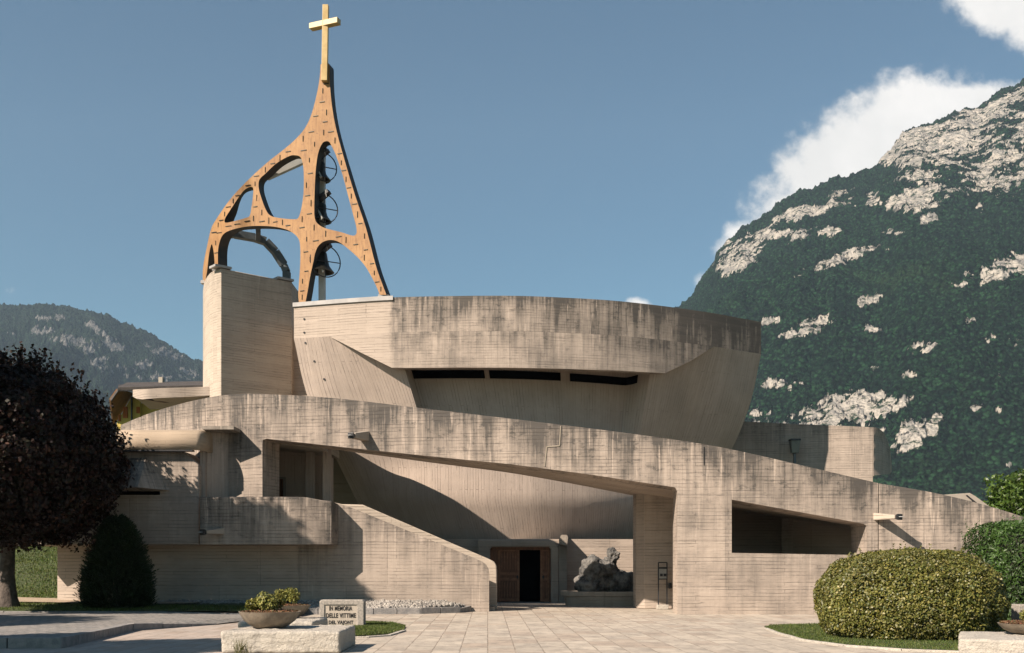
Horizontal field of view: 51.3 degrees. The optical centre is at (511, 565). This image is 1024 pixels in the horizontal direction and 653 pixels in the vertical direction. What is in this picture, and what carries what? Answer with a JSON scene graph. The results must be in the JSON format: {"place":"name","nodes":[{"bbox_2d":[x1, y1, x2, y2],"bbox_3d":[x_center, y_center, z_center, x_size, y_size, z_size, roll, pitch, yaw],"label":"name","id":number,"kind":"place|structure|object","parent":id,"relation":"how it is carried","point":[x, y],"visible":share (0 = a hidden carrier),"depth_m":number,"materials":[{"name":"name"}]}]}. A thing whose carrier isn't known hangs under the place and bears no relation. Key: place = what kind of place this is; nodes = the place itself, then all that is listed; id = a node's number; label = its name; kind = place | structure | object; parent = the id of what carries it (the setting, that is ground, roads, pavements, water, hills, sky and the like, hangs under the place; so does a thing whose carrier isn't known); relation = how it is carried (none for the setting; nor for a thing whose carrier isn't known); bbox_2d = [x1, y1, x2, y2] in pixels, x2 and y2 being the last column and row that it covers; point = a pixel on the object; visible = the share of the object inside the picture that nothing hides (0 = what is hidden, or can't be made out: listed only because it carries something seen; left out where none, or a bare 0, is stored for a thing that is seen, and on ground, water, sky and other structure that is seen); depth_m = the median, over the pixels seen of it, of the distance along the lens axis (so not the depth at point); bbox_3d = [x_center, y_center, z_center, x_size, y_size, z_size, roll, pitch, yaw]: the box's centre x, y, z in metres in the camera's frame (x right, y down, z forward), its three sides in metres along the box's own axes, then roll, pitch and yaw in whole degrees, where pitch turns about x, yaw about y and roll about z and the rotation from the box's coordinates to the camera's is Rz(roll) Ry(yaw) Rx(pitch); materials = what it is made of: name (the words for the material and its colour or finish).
{"place":"outdoors","nodes":[
{"label":"outdoors","id":0,"kind":"place"},
{"bbox_2d":[0,303,202,478],"bbox_3d":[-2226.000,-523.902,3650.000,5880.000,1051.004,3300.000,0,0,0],"label":"hills","id":1,"kind":"structure","parent":0,"point":[107,353],"depth_m":3774.49,"materials":[{"name":"green plant"}]},
{"bbox_2d":[18,597,197,602],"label":"path","id":2,"kind":"structure","parent":0,"point":[26,599],"depth_m":36.53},
{"bbox_2d":[0,621,238,652],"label":"pink path","id":3,"kind":"structure","parent":0,"point":[201,639],"depth_m":21.73,"materials":[{"name":"pink stone"}]},
{"bbox_2d":[232,636,247,652],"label":"weed","id":4,"kind":"object","parent":3,"relation":"on","point":[238,651],"visible":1,"depth_m":19.14,"materials":[{"name":"green plant"}]},
{"bbox_2d":[239,639,253,652],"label":"weed","id":5,"kind":"object","parent":3,"relation":"on","point":[247,650],"visible":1,"depth_m":19.15,"materials":[{"name":"green plant"}]},
{"bbox_2d":[0,612,243,636],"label":"pavement","id":6,"kind":"structure","parent":0,"point":[34,624],"depth_m":27.77,"materials":[{"name":"grey stone"}]},
{"bbox_2d":[0,548,247,611],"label":"lawn","id":7,"kind":"structure","parent":0,"point":[41,576],"depth_m":41.49,"materials":[{"name":"plant"}]},
{"bbox_2d":[15,546,56,597],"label":"hedge","id":8,"kind":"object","parent":7,"relation":"on","point":[39,572],"depth_m":44.78,"materials":[{"name":"green plant"}]},
{"bbox_2d":[0,341,134,607],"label":"beech tree","id":9,"kind":"object","parent":7,"relation":"on","point":[48,450],"visible":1,"depth_m":30.74,"materials":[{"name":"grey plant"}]},
{"bbox_2d":[73,513,158,609],"bbox_3d":[-12.557,-0.099,33.895,2.552,3.157,2.651,0,0,0],"label":"yew bush","id":10,"kind":"object","parent":7,"relation":"on","point":[119,549],"visible":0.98,"depth_m":33.29,"materials":[{"name":"green plant"}]},
{"bbox_2d":[0,601,250,610],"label":"grass","id":11,"kind":"structure","parent":0,"point":[65,606],"depth_m":33.17,"materials":[{"name":"green plant"}]},
{"bbox_2d":[335,620,405,635],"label":"grass","id":12,"kind":"structure","parent":0,"point":[372,627],"depth_m":26.14,"materials":[{"name":"green plant"}]},
{"bbox_2d":[0,0,1023,360],"label":"sky","id":13,"kind":"structure","parent":0,"point":[583,149],"materials":[{"name":"blue"}]},
{"bbox_2d":[300,602,957,652],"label":"plaza","id":14,"kind":"structure","parent":0,"point":[527,627],"depth_m":24.98,"materials":[{"name":"stone"}]},
{"bbox_2d":[0,623,216,648],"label":"kerb","id":15,"kind":"structure","parent":14,"relation":"on","point":[68,640],"depth_m":21.73,"materials":[{"name":"grey stone"}]},
{"bbox_2d":[0,611,238,613],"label":"kerb","id":16,"kind":"structure","parent":14,"relation":"on","point":[116,612],"depth_m":32.12,"materials":[{"name":"grey stone"}]},
{"bbox_2d":[238,617,327,627],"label":"stone block","id":17,"kind":"structure","parent":14,"relation":"on","point":[301,621],"depth_m":22.71,"materials":[{"name":"grey stone"}]},
{"bbox_2d":[279,604,309,617],"bbox_3d":[-5.117,1.043,23.800,1.240,0.314,1.240,0,0,0],"label":"planter bowl","id":18,"kind":"object","parent":17,"relation":"on","point":[303,609],"visible":0.27,"depth_m":23.47,"materials":[{"name":"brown concrete"}]},
{"bbox_2d":[273,587,300,603],"bbox_3d":[-5.017,0.709,23.804,0.643,0.491,0.405,0,0,0],"label":"shrub","id":19,"kind":"object","parent":18,"relation":"in","point":[291,594],"visible":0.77,"depth_m":23.73,"materials":[{"name":"green plant"}]},
{"bbox_2d":[283,603,308,605],"bbox_3d":[-5.115,0.890,23.803,1.171,0.117,1.169,0,0,0],"label":"stonecrop","id":20,"kind":"object","parent":18,"relation":"in","point":[293,604],"visible":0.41,"depth_m":23.61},
{"bbox_2d":[221,625,355,652],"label":"stone block","id":21,"kind":"structure","parent":14,"relation":"on","point":[315,639],"depth_m":19.36,"materials":[{"name":"beige stone"}]},
{"bbox_2d":[238,611,300,628],"bbox_3d":[-4.631,1.041,20.400,1.170,0.318,1.170,0,0,0],"label":"planter bowl","id":22,"kind":"object","parent":21,"relation":"on","point":[271,620],"visible":0.88,"depth_m":19.99,"materials":[{"name":"brown concrete"}]},
{"bbox_2d":[245,591,286,609],"bbox_3d":[-4.725,0.718,20.407,0.793,0.468,0.557,0,0,0],"label":"shrub","id":23,"kind":"object","parent":22,"relation":"in","point":[264,600],"visible":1,"depth_m":20.30,"materials":[{"name":"green plant"}]},
{"bbox_2d":[241,609,297,612],"bbox_3d":[-4.630,0.886,20.402,1.111,0.119,1.114,0,0,0],"label":"stonecrop","id":24,"kind":"object","parent":22,"relation":"in","point":[270,610],"visible":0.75,"depth_m":20.21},
{"bbox_2d":[204,606,470,613],"bbox_3d":[-6.700,1.450,35.725,10.600,0.300,2.050,0,0,0],"label":"pebble bed","id":25,"kind":"object","parent":14,"relation":"on","point":[465,609],"visible":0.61,"depth_m":36.31,"materials":[{"name":"grey gravel"}]},
{"bbox_2d":[148,607,459,613],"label":"kerb","id":26,"kind":"structure","parent":25,"relation":"on","point":[429,610],"depth_m":34.92,"materials":[{"name":"grey stone"}]},
{"bbox_2d":[157,599,464,607],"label":"pebbles","id":27,"kind":"object","parent":25,"relation":"on","point":[398,603],"visible":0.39,"depth_m":35.95,"materials":[{"name":"white gravel"}]},
{"bbox_2d":[355,630,405,637],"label":"kerb","id":28,"kind":"structure","parent":14,"relation":"on","point":[397,632],"depth_m":23.87,"materials":[{"name":"white stone"}]},
{"bbox_2d":[561,590,632,605],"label":"fountain basin","id":29,"kind":"object","parent":14,"relation":"on","point":[576,598],"visible":0.66,"depth_m":41.53,"materials":[{"name":"grey concrete"}]},
{"bbox_2d":[574,547,632,591],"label":"boulder","id":30,"kind":"object","parent":29,"relation":"on","point":[598,574],"visible":0.8,"depth_m":42.21,"materials":[{"name":"stone"}]},
{"bbox_2d":[656,562,668,609],"bbox_3d":[5.442,0.742,38.600,0.409,1.716,0.300,0,0,0],"label":"information stand","id":31,"kind":"object","parent":14,"relation":"on","point":[662,573],"visible":1,"depth_m":38.57,"materials":[{"name":"black metal"}]},
{"bbox_2d":[764,628,958,652],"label":"kerb","id":32,"kind":"structure","parent":14,"relation":"on","point":[854,646],"depth_m":20.64,"materials":[{"name":"white stone"}]},
{"bbox_2d":[764,623,1008,650],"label":"grass island","id":33,"kind":"structure","parent":14,"relation":"on","point":[869,640],"depth_m":21.66,"materials":[{"name":"plant"}]},
{"bbox_2d":[813,541,1011,640],"bbox_3d":[8.786,0.548,23.698,4.022,2.172,3.551,0,0,0],"label":"golden bush","id":34,"kind":"object","parent":33,"relation":"on","point":[910,593],"visible":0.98,"depth_m":22.34,"materials":[{"name":"green plant"}]},
{"bbox_2d":[961,514,1023,620],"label":"bush","id":35,"kind":"object","parent":33,"relation":"on","point":[1000,546],"visible":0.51,"depth_m":26.31,"materials":[{"name":"green plant"}]},
{"bbox_2d":[1011,604,1023,619],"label":"stone post","id":36,"kind":"object","parent":33,"relation":"on","point":[1016,609],"visible":0.33,"depth_m":24.13,"materials":[{"name":"grey stone"}]},
{"bbox_2d":[674,78,1023,515],"bbox_3d":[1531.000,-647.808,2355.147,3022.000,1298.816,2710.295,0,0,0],"label":"mountain","id":37,"kind":"structure","parent":0,"point":[885,294],"depth_m":1666.71,"materials":[{"name":"plant"}]},
{"bbox_2d":[958,631,1023,652],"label":"stone block","id":38,"kind":"structure","parent":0,"point":[986,642],"depth_m":17.81,"materials":[{"name":"beige stone"}]},
{"bbox_2d":[997,622,1023,633],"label":"planter bowl","id":39,"kind":"object","parent":38,"relation":"on","point":[1016,628],"visible":0.77,"depth_m":18.79,"materials":[{"name":"brown concrete"}]},
{"bbox_2d":[999,619,1023,624],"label":"stonecrop","id":40,"kind":"object","parent":39,"relation":"in","point":[1013,621],"visible":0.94,"depth_m":18.96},
{"bbox_2d":[1019,609,1023,619],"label":"shrub","id":41,"kind":"object","parent":39,"relation":"in","point":[1021,612],"visible":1,"depth_m":19.03,"materials":[{"name":"green plant"}]},
{"label":"ground","id":42,"kind":"structure","parent":0,"visible":0},
{"bbox_2d":[109,377,202,429],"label":"house","id":43,"kind":"structure","parent":42,"relation":"on","point":[120,399],"depth_m":75.88,"materials":[{"name":"tile"}]},
{"bbox_2d":[31,264,1023,613],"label":"church","id":44,"kind":"structure","parent":42,"relation":"on","point":[525,448],"depth_m":40.80,"materials":[{"name":"concrete"}]},
{"bbox_2d":[199,528,223,534],"bbox_3d":[-9.922,-1.124,35.274,0.259,0.287,1.200,0,0,30],"label":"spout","id":45,"kind":"object","parent":44,"relation":"attached to","point":[212,531],"visible":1,"depth_m":35.16,"materials":[{"name":"grey concrete"}]},
{"bbox_2d":[279,479,282,496],"bbox_3d":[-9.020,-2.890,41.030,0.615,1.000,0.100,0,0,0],"label":"side door","id":46,"kind":"structure","parent":44,"relation":"in","point":[280,480],"depth_m":40.98,"materials":[{"name":"brown wood"}]},
{"bbox_2d":[200,63,389,301],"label":"belfry","id":47,"kind":"object","parent":44,"relation":"on","point":[307,149],"visible":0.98,"depth_m":46.78,"materials":[{"name":"orange wood"}]},
{"bbox_2d":[309,4,340,82],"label":"cross","id":48,"kind":"object","parent":47,"relation":"attached to","point":[325,23],"visible":1,"depth_m":46.22,"materials":[{"name":"metal"}]},
{"bbox_2d":[347,431,368,440],"bbox_3d":[-5.139,-4.345,35.494,0.299,0.364,1.295,0,0,19],"label":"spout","id":49,"kind":"object","parent":44,"relation":"attached to","point":[362,436],"visible":1,"depth_m":35.48,"materials":[{"name":"grey concrete"}]},
{"bbox_2d":[498,550,518,601],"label":"door","id":50,"kind":"structure","parent":44,"relation":"in","point":[508,560],"depth_m":46.14,"materials":[{"name":"brown wood"}]},
{"bbox_2d":[540,550,548,601],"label":"door","id":51,"kind":"structure","parent":44,"relation":"in","point":[544,554],"depth_m":46.13,"materials":[{"name":"brown wood"}]},
{"bbox_2d":[788,439,800,463],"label":"wall lantern","id":52,"kind":"object","parent":44,"relation":"attached to","point":[794,444],"depth_m":53.11,"materials":[{"name":"grey glass"}]},
{"bbox_2d":[873,513,903,519],"bbox_3d":[12.161,-1.576,34.416,0.259,0.275,1.346,0,0,-20],"label":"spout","id":53,"kind":"object","parent":44,"relation":"attached to","point":[879,516],"visible":1,"depth_m":34.40,"materials":[{"name":"concrete"}]},
{"bbox_2d":[980,468,1023,516],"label":"leafy tree","id":54,"kind":"object","parent":42,"relation":"on","point":[1007,495],"visible":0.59,"depth_m":46.61,"materials":[{"name":"green plant"}]},
{"label":"grass island","id":55,"kind":"structure","parent":0,"visible":0},
{"bbox_2d":[320,599,365,624],"bbox_3d":[-4.374,1.267,27.580,1.144,0.754,0.360,0,0,0],"label":"memorial stele","id":56,"kind":"object","parent":55,"relation":"on","point":[343,611],"visible":0.92,"depth_m":27.42,"materials":[{"name":"stone"}]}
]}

